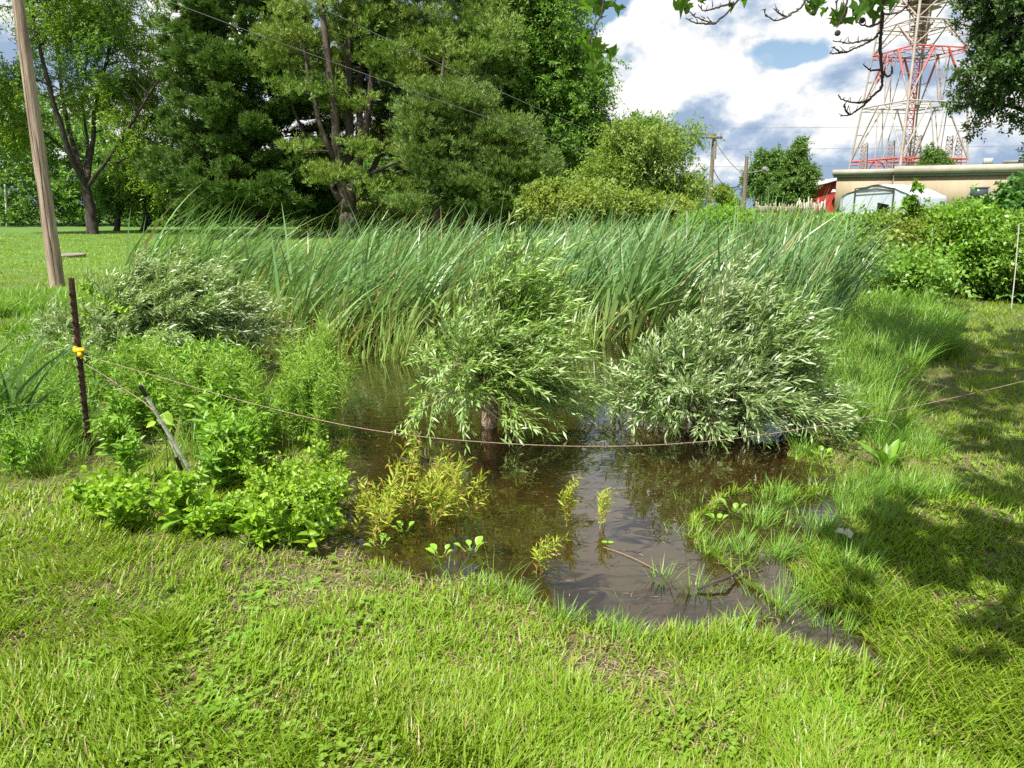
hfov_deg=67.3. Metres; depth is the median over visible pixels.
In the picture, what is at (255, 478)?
lime weed
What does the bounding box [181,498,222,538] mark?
lime weed
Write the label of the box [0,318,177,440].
cattail clump
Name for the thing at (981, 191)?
window
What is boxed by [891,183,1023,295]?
bramble bush
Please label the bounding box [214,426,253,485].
leafy weed
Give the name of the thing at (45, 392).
meadow weed
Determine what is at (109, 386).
leafy weed
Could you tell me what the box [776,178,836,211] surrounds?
red barn
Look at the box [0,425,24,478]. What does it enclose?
meadow weed
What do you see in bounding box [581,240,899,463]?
willow shrub
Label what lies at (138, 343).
meadow weed
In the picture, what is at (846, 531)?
dead leaf
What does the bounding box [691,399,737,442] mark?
sedge tuft
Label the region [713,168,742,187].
overhead wire
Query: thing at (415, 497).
smartweed
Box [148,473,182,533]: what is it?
lime weed
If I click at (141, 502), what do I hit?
lime weed
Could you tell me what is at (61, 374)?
meadow weed
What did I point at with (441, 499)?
smartweed
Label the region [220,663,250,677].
lawn weed
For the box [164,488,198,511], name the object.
lime weed
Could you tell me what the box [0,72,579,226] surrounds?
woods
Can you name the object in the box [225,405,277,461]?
leafy weed
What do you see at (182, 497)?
lime weed
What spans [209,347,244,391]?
leafy weed
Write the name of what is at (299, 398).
goldenrod
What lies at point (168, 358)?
leafy weed
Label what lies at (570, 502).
smartweed
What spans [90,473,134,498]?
lime weed
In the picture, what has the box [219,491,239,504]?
lime weed
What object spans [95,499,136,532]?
lime weed
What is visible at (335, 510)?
lime weed
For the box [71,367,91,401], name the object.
meadow weed
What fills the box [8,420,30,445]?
meadow weed
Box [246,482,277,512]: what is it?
lime weed
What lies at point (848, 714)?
lawn weed
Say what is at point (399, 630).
lawn weed
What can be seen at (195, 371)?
goldenrod
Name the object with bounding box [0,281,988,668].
bank grass
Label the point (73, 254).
stone ring
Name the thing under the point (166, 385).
leafy weed
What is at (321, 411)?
goldenrod
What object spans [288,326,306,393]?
goldenrod
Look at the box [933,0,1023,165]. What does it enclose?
oak tree
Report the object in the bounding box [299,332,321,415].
goldenrod
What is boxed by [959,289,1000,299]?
comfrey
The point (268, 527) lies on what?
lime weed
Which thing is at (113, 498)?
lime weed
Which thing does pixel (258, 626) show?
lawn weed
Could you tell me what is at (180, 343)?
meadow weed
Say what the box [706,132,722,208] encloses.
utility pole
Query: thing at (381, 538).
marsh leaf
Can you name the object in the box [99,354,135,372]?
leafy weed
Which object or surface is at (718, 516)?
marsh leaf
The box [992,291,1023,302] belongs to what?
comfrey
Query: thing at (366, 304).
cattail clump
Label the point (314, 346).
goldenrod
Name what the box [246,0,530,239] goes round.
pine tree
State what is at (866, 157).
foot mast
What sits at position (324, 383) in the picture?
goldenrod
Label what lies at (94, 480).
lime weed
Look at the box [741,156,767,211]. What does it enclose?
utility pole
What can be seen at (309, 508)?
lime weed
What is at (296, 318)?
cattail clump
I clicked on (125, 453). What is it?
leafy weed
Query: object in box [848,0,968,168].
lattice tower
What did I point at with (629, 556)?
stick
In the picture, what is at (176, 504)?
lime weed
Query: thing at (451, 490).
smartweed
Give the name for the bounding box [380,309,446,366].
cattail clump
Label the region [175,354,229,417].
leafy weed
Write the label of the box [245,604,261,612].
lawn weed
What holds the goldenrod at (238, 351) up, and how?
on the ground at (520, 510)
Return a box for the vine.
[77,279,133,448]
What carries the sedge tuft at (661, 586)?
on the ground at (520, 510)
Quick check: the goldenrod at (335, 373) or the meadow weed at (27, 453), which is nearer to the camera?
the meadow weed at (27, 453)
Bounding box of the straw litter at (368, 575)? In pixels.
[0,425,1023,767]
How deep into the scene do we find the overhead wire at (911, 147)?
74.74 m
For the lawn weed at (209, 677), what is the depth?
2.66 m
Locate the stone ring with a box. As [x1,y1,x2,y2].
[61,253,85,256]
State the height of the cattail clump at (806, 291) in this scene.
1.708 m
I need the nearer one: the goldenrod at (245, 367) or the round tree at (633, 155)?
the goldenrod at (245, 367)
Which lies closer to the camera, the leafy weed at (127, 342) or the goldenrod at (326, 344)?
the goldenrod at (326, 344)
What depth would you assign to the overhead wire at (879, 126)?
71.45 m
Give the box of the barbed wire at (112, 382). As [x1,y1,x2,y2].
[85,364,151,409]
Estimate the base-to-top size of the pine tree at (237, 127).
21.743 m
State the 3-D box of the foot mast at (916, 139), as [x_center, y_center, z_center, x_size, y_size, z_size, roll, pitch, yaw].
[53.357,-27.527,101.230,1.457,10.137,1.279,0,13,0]
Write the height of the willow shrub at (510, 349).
1.944 m
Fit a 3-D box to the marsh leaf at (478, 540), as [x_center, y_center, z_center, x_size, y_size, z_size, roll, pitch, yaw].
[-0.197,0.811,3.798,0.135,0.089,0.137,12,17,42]
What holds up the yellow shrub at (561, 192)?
on the ground at (520, 510)
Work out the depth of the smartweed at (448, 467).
4.42 m
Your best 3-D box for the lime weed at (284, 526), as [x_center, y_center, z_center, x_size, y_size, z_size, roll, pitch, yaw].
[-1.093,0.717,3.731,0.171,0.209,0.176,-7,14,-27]
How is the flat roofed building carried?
on the ground at (520, 510)
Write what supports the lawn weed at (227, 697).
on the ground at (520, 510)
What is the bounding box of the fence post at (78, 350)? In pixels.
[68,278,92,455]
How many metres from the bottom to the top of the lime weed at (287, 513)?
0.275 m
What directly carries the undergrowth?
on the ground at (520, 510)
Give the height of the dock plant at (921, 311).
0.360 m
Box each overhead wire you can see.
[166,0,608,157]
[305,0,621,144]
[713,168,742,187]
[728,163,1001,166]
[785,124,1002,127]
[825,145,1023,148]
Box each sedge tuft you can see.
[610,590,638,614]
[634,553,698,595]
[678,563,729,605]
[690,579,722,609]
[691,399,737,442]
[736,577,786,612]
[777,423,820,458]
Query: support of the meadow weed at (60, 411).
on the ground at (520, 510)
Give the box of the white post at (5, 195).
[4,184,7,226]
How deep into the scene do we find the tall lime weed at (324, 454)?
4.34 m
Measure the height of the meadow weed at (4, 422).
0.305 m
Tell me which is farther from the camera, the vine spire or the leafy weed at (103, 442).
the vine spire
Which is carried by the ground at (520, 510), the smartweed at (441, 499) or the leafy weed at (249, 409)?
the leafy weed at (249, 409)
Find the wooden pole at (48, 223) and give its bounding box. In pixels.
[11,0,64,286]
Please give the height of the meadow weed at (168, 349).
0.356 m
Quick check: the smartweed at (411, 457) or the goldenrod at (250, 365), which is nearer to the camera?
the smartweed at (411, 457)
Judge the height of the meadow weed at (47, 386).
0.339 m
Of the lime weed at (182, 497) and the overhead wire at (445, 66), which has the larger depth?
the overhead wire at (445, 66)
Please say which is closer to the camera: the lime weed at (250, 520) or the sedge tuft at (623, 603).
the sedge tuft at (623, 603)
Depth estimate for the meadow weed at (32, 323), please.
9.30 m
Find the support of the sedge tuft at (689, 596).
on the ground at (520, 510)
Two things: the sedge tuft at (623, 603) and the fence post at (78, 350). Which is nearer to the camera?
the sedge tuft at (623, 603)
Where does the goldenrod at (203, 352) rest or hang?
on the ground at (520, 510)
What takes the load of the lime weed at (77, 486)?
on the ground at (520, 510)
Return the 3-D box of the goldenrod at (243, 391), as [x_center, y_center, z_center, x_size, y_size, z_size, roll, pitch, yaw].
[-1.803,0.108,5.196,0.290,0.713,0.254,3,13,13]
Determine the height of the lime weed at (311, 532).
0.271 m
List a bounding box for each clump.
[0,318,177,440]
[278,279,338,339]
[293,293,382,353]
[336,277,399,331]
[362,296,435,375]
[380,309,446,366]
[418,265,478,333]
[553,290,632,364]
[714,222,836,298]
[767,219,894,341]
[793,208,939,328]
[819,201,914,279]
[835,231,932,293]
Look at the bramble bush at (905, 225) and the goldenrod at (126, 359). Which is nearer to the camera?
the goldenrod at (126, 359)
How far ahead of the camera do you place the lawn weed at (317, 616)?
3.04 m
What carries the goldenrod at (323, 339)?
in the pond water
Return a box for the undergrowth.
[283,198,548,234]
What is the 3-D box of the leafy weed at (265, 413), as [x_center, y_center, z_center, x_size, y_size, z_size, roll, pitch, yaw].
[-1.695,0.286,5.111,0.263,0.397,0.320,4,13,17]
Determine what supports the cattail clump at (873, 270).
on the ground at (520, 510)
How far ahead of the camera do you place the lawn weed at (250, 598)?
3.24 m
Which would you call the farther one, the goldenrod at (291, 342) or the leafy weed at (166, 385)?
the goldenrod at (291, 342)
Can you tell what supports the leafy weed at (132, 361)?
on the ground at (520, 510)
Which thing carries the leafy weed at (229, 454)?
on the ground at (520, 510)
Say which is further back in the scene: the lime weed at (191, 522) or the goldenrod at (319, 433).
the goldenrod at (319, 433)
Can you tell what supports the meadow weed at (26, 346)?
on the ground at (520, 510)
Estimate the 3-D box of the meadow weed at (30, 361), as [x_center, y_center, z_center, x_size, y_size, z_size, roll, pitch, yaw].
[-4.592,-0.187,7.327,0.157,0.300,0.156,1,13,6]
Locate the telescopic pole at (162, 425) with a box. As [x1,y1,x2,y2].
[138,384,191,470]
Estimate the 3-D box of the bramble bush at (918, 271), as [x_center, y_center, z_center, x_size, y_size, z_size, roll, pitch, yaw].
[6.703,-1.687,13.023,2.136,1.737,2.529,6,14,26]
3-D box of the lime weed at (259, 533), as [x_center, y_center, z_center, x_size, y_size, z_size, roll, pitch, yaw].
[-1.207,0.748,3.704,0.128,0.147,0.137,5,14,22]
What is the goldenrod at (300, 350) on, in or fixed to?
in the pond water
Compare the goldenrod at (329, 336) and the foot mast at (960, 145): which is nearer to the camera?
the goldenrod at (329, 336)
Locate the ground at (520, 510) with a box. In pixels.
[0,208,1023,767]
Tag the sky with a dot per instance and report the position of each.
(751, 76)
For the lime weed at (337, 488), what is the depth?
4.17 m
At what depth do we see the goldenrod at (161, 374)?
5.52 m
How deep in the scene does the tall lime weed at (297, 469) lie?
3.79 m
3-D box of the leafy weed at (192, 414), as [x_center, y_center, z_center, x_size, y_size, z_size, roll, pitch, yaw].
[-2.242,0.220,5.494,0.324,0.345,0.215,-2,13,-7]
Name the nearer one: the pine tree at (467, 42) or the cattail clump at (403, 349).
the cattail clump at (403, 349)
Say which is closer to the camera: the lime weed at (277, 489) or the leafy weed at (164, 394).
the lime weed at (277, 489)
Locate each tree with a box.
[0,0,204,233]
[79,148,149,230]
[108,141,183,230]
[129,0,364,235]
[165,171,241,230]
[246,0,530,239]
[378,56,565,242]
[440,0,548,229]
[461,0,631,230]
[560,107,677,182]
[563,107,724,229]
[575,0,911,116]
[707,182,741,209]
[732,143,816,209]
[759,134,824,211]
[913,141,957,165]
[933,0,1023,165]
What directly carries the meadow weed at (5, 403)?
on the ground at (520, 510)
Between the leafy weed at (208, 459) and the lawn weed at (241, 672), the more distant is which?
the leafy weed at (208, 459)
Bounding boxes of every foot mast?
[858,142,867,168]
[885,140,894,168]
[904,133,915,165]
[911,135,921,165]
[945,135,953,157]
[954,137,962,164]
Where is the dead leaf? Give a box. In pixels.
[834,528,852,538]
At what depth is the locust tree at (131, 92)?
45.00 m
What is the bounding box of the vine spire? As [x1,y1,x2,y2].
[900,178,926,239]
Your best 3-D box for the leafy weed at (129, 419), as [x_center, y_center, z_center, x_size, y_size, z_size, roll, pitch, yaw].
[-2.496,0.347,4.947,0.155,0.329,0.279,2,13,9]
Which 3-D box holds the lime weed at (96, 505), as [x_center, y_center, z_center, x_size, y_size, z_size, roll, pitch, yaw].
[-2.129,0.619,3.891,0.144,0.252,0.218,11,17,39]
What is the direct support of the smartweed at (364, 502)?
on the pond water
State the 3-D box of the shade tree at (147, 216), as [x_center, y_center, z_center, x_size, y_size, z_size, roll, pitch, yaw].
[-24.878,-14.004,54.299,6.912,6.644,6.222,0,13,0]
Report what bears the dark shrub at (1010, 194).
on the ground at (520, 510)
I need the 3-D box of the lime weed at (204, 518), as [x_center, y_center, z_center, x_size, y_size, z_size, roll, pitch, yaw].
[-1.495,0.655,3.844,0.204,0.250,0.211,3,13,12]
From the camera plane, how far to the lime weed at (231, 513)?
3.85 m
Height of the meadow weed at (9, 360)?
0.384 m
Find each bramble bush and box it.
[673,196,776,252]
[746,204,823,238]
[793,207,868,274]
[843,232,982,308]
[855,196,969,281]
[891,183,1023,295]
[941,199,1023,301]
[968,204,1023,301]
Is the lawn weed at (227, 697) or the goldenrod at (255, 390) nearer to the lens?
the lawn weed at (227, 697)
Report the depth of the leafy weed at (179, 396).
5.81 m
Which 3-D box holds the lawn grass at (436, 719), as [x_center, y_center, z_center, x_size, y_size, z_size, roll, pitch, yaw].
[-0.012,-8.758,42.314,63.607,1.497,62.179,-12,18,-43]
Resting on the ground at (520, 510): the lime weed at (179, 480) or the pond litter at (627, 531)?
the lime weed at (179, 480)
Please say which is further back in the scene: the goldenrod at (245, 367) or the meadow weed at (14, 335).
the meadow weed at (14, 335)
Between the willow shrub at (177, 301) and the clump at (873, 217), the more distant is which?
the clump at (873, 217)
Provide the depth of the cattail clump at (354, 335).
9.04 m
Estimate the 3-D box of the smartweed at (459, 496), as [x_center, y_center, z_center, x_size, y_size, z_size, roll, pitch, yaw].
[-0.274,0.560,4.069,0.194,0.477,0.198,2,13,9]
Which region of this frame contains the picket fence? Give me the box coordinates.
[756,197,825,213]
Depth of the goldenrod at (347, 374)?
6.33 m
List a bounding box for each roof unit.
[982,158,992,163]
[1002,156,1023,163]
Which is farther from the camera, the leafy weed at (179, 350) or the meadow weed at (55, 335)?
the meadow weed at (55, 335)
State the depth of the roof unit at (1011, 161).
49.97 m
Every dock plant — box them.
[855,438,910,468]
[913,304,942,319]
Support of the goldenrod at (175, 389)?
on the ground at (520, 510)
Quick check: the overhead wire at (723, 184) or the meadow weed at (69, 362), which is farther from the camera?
the overhead wire at (723, 184)
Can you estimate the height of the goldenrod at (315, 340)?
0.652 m
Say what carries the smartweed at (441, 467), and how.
on the pond water
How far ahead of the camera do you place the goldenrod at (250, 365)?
5.62 m
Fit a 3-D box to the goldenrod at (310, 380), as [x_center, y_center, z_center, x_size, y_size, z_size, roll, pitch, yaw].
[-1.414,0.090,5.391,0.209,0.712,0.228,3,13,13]
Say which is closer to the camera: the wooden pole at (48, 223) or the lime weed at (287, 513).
the lime weed at (287, 513)
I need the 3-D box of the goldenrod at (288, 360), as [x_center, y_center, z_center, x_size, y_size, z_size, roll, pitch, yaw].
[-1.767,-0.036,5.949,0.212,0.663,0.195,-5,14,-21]
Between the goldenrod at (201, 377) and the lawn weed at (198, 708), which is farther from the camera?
the goldenrod at (201, 377)
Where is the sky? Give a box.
[0,0,1023,207]
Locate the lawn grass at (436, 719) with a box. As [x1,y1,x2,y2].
[0,211,1023,767]
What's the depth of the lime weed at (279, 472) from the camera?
4.34 m
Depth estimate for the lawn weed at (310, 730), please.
2.40 m
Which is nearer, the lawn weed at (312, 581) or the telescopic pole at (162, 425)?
the lawn weed at (312, 581)
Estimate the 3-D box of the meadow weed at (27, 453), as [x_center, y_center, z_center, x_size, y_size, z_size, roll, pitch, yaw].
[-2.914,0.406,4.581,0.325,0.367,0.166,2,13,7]
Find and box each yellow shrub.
[510,171,625,243]
[574,174,710,241]
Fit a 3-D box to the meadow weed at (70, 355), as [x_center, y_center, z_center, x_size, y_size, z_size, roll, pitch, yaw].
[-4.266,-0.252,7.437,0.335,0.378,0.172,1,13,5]
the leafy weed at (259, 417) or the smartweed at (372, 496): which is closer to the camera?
the smartweed at (372, 496)
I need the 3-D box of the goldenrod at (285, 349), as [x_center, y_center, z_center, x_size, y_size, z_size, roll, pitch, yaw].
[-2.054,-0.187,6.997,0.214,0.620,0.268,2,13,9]
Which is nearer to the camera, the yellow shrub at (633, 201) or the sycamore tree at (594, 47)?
the sycamore tree at (594, 47)
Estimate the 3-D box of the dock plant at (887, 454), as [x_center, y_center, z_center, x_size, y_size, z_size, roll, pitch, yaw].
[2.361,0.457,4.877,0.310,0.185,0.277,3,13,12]
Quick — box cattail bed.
[108,178,894,344]
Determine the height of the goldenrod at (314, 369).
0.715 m
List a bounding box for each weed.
[0,326,22,347]
[0,352,31,378]
[0,389,13,435]
[0,402,34,428]
[0,411,16,436]
[0,422,50,479]
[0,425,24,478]
[1,365,33,389]
[2,398,54,440]
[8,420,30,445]
[16,338,32,357]
[18,324,34,344]
[23,349,36,373]
[25,318,37,331]
[37,372,73,406]
[38,349,60,372]
[38,384,63,420]
[50,331,61,344]
[50,369,68,385]
[50,401,82,443]
[53,333,69,357]
[54,339,84,369]
[60,357,84,371]
[62,480,91,501]
[63,483,111,520]
[64,383,132,439]
[64,393,80,422]
[65,659,98,676]
[68,465,107,503]
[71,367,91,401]
[74,346,99,364]
[83,352,122,400]
[83,354,105,379]
[85,476,121,510]
[86,409,132,463]
[87,413,138,463]
[87,593,112,604]
[88,482,146,531]
[89,358,119,378]
[89,473,117,515]
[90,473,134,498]
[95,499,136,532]
[96,368,129,393]
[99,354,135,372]
[100,371,136,398]
[105,384,150,430]
[107,477,154,530]
[108,512,134,531]
[109,426,150,479]
[111,334,139,360]
[112,409,135,442]
[113,349,155,377]
[114,382,161,436]
[118,376,137,407]
[123,472,152,506]
[128,374,166,421]
[131,333,145,354]
[132,389,173,436]
[136,370,162,418]
[142,339,172,364]
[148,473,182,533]
[151,383,170,412]
[153,366,173,409]
[155,482,190,515]
[156,466,208,508]
[159,345,178,377]
[160,480,197,500]
[161,340,177,355]
[161,502,225,529]
[162,377,189,414]
[162,479,190,514]
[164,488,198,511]
[167,333,190,364]
[169,469,205,519]
[172,342,202,369]
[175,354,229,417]
[176,338,208,378]
[178,397,199,430]
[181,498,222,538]
[183,397,239,435]
[183,496,211,534]
[186,372,228,402]
[186,487,227,536]
[187,702,221,720]
[190,687,213,702]
[192,491,218,508]
[193,333,227,371]
[193,410,228,456]
[193,428,234,491]
[194,373,235,410]
[197,413,248,481]
[200,667,230,687]
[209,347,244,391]
[209,693,245,712]
[210,340,242,365]
[210,396,232,438]
[210,499,245,538]
[213,432,246,485]
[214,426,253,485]
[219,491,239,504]
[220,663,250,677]
[222,400,266,450]
[222,412,262,465]
[223,500,240,522]
[223,704,262,720]
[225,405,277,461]
[225,504,246,532]
[225,630,255,645]
[226,489,251,521]
[228,390,258,410]
[230,446,282,492]
[230,491,272,553]
[236,405,272,435]
[238,396,283,446]
[243,464,272,495]
[243,471,263,500]
[244,647,262,659]
[245,589,268,601]
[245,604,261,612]
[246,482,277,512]
[246,621,270,633]
[248,465,310,550]
[250,525,274,553]
[253,474,300,512]
[263,507,287,536]
[266,513,302,547]
[268,462,285,488]
[274,496,341,556]
[277,447,320,519]
[279,478,292,514]
[285,727,313,743]
[286,457,338,514]
[286,467,354,545]
[288,501,317,547]
[288,508,312,546]
[297,432,335,474]
[298,461,331,488]
[299,476,327,519]
[300,577,322,591]
[307,614,333,627]
[308,466,351,511]
[309,446,349,510]
[309,498,346,537]
[314,466,344,508]
[326,507,341,528]
[334,616,353,626]
[340,656,361,670]
[389,624,415,638]
[700,694,719,706]
[815,696,854,717]
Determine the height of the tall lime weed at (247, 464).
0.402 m
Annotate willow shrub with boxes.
[3,235,308,363]
[389,204,630,460]
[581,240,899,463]
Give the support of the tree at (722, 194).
on the ground at (520, 510)
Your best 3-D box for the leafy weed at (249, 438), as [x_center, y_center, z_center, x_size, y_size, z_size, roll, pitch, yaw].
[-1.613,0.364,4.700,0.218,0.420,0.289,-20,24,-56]
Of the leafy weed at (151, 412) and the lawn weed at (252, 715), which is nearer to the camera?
the lawn weed at (252, 715)
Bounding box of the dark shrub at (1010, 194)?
[965,170,1023,218]
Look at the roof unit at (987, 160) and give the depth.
50.17 m
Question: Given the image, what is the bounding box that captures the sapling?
[146,389,173,479]
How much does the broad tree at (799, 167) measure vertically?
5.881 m
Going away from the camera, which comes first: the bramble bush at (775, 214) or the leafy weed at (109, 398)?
the leafy weed at (109, 398)
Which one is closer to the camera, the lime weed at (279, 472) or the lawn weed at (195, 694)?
the lawn weed at (195, 694)
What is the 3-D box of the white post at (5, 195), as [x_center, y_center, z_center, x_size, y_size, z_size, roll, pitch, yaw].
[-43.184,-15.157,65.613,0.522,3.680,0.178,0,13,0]
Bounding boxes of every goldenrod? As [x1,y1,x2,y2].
[106,332,137,389]
[116,346,146,434]
[127,342,150,390]
[137,320,173,389]
[139,335,167,383]
[145,337,180,430]
[156,343,196,442]
[185,339,211,403]
[185,351,211,416]
[188,356,204,393]
[190,336,217,381]
[198,346,225,387]
[200,343,237,407]
[208,348,240,411]
[221,352,262,429]
[229,326,254,386]
[239,352,262,401]
[240,335,271,405]
[240,357,275,450]
[244,343,271,401]
[250,370,268,410]
[270,373,290,436]
[272,330,291,390]
[272,341,292,411]
[273,353,312,450]
[281,335,298,391]
[285,369,305,446]
[287,337,323,438]
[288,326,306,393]
[292,333,317,376]
[294,346,327,432]
[294,361,309,425]
[298,349,320,434]
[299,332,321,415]
[302,347,335,436]
[304,324,328,374]
[305,323,333,385]
[306,361,340,448]
[308,336,322,364]
[309,373,337,454]
[313,317,337,363]
[313,369,335,446]
[314,353,341,427]
[315,310,334,359]
[317,333,341,400]
[319,352,347,438]
[335,337,362,416]
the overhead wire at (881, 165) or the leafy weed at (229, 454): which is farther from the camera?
the overhead wire at (881, 165)
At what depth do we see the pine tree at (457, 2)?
47.33 m
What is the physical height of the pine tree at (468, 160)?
8.461 m
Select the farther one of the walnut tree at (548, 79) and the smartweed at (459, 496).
the walnut tree at (548, 79)
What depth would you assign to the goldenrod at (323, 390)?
5.15 m
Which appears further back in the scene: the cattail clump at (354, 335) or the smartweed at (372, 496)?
the cattail clump at (354, 335)
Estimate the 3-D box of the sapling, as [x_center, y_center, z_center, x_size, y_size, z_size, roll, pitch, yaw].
[-1.992,0.321,4.331,0.121,0.630,0.346,-9,16,-33]
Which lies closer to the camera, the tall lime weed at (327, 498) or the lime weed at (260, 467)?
the tall lime weed at (327, 498)
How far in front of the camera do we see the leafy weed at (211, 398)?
5.13 m
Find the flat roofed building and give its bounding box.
[832,164,1023,211]
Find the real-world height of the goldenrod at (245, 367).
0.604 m
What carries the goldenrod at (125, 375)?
on the ground at (520, 510)
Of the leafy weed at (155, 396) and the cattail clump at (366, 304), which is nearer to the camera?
the leafy weed at (155, 396)
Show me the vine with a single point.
(90, 290)
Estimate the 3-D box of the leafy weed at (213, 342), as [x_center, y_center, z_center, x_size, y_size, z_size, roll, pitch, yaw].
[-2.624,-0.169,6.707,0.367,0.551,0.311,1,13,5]
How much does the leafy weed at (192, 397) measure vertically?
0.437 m
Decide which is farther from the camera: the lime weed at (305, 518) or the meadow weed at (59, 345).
the meadow weed at (59, 345)
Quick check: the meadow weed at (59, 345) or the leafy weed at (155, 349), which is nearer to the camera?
the leafy weed at (155, 349)
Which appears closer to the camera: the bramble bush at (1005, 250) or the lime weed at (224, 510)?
the lime weed at (224, 510)
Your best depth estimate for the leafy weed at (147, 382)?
5.69 m
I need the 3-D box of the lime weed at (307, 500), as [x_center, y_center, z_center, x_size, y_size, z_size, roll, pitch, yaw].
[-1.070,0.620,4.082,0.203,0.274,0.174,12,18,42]
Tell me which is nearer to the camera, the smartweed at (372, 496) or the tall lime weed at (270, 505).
the tall lime weed at (270, 505)
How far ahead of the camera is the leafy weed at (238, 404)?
5.34 m
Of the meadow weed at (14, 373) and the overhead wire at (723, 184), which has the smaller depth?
the meadow weed at (14, 373)
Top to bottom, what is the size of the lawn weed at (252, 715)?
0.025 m
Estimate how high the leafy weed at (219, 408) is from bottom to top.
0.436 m
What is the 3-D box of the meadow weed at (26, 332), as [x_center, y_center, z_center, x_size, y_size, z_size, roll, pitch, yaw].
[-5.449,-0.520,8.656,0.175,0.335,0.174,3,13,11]
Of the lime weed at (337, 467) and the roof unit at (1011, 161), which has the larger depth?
the roof unit at (1011, 161)
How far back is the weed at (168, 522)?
3.88 m
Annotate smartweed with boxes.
[349,476,370,541]
[354,477,386,522]
[354,482,391,548]
[365,491,399,546]
[368,480,405,528]
[377,477,407,535]
[383,449,419,529]
[384,423,421,518]
[384,475,404,525]
[387,472,423,521]
[397,460,425,511]
[407,442,450,521]
[413,469,441,531]
[415,480,451,526]
[427,489,455,530]
[430,452,456,505]
[432,455,449,495]
[441,471,461,513]
[442,447,462,505]
[443,453,476,525]
[465,468,490,525]
[529,531,570,579]
[556,476,583,527]
[595,486,617,530]
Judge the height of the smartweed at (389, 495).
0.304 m
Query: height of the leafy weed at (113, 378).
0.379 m
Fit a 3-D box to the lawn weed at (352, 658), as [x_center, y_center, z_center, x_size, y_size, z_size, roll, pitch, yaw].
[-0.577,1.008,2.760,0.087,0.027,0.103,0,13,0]
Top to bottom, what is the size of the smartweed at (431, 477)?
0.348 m
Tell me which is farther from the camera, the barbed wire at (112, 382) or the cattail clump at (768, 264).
the cattail clump at (768, 264)
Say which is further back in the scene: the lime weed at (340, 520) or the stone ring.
the stone ring
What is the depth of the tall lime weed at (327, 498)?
3.77 m
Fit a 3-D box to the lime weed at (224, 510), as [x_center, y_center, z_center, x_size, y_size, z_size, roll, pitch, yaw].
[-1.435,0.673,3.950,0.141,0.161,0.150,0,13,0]
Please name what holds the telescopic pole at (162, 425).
on the ground at (520, 510)
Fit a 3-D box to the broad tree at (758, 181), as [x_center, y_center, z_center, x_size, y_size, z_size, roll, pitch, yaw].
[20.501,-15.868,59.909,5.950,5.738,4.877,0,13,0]
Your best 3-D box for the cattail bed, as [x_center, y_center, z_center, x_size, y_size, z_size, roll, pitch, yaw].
[-0.172,-2.114,12.901,16.513,2.754,9.268,0,13,0]
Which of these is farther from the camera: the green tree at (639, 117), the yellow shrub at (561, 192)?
the green tree at (639, 117)
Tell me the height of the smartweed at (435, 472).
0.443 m
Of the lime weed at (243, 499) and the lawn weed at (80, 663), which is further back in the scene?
the lime weed at (243, 499)
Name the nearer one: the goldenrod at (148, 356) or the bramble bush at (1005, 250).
the goldenrod at (148, 356)
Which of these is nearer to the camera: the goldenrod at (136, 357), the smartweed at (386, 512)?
the smartweed at (386, 512)
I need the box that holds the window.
[968,187,989,200]
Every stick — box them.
[603,547,656,570]
[697,566,762,590]
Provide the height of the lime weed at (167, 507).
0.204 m
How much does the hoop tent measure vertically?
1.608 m
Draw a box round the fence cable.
[85,356,1023,446]
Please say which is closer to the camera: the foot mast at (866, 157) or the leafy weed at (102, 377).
the leafy weed at (102, 377)
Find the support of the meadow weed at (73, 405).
on the ground at (520, 510)
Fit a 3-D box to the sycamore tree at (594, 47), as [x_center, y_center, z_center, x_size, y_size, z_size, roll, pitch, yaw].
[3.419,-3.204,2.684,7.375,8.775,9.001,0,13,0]
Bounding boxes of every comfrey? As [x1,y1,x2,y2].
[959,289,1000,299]
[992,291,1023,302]
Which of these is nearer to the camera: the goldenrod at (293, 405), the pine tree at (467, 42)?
the goldenrod at (293, 405)
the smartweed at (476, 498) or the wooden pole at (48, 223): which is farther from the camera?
the wooden pole at (48, 223)
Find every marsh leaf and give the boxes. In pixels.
[363,533,390,551]
[391,520,414,536]
[425,543,451,560]
[454,536,483,557]
[706,513,727,524]
[719,498,746,517]
[807,445,832,459]
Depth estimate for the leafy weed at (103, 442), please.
4.78 m
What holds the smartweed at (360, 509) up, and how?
on the pond water
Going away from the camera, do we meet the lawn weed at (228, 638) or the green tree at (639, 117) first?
the lawn weed at (228, 638)
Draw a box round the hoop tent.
[839,184,945,213]
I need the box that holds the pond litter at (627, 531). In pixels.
[342,395,834,641]
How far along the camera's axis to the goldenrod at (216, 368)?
5.19 m
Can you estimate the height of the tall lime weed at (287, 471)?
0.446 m
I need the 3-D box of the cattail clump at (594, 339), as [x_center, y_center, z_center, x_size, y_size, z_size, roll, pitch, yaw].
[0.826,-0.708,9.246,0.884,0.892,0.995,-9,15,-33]
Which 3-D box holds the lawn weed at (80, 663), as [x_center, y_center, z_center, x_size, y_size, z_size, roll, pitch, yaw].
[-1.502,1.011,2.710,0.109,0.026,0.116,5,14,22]
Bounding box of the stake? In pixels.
[1011,224,1019,308]
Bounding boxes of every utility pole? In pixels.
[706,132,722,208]
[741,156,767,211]
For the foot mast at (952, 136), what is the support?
on the ground at (520, 510)
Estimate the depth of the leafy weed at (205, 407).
4.72 m
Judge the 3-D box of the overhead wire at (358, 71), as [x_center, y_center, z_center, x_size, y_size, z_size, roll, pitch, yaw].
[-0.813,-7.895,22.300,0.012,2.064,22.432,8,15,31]
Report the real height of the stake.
1.339 m
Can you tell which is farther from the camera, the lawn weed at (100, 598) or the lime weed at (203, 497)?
the lime weed at (203, 497)

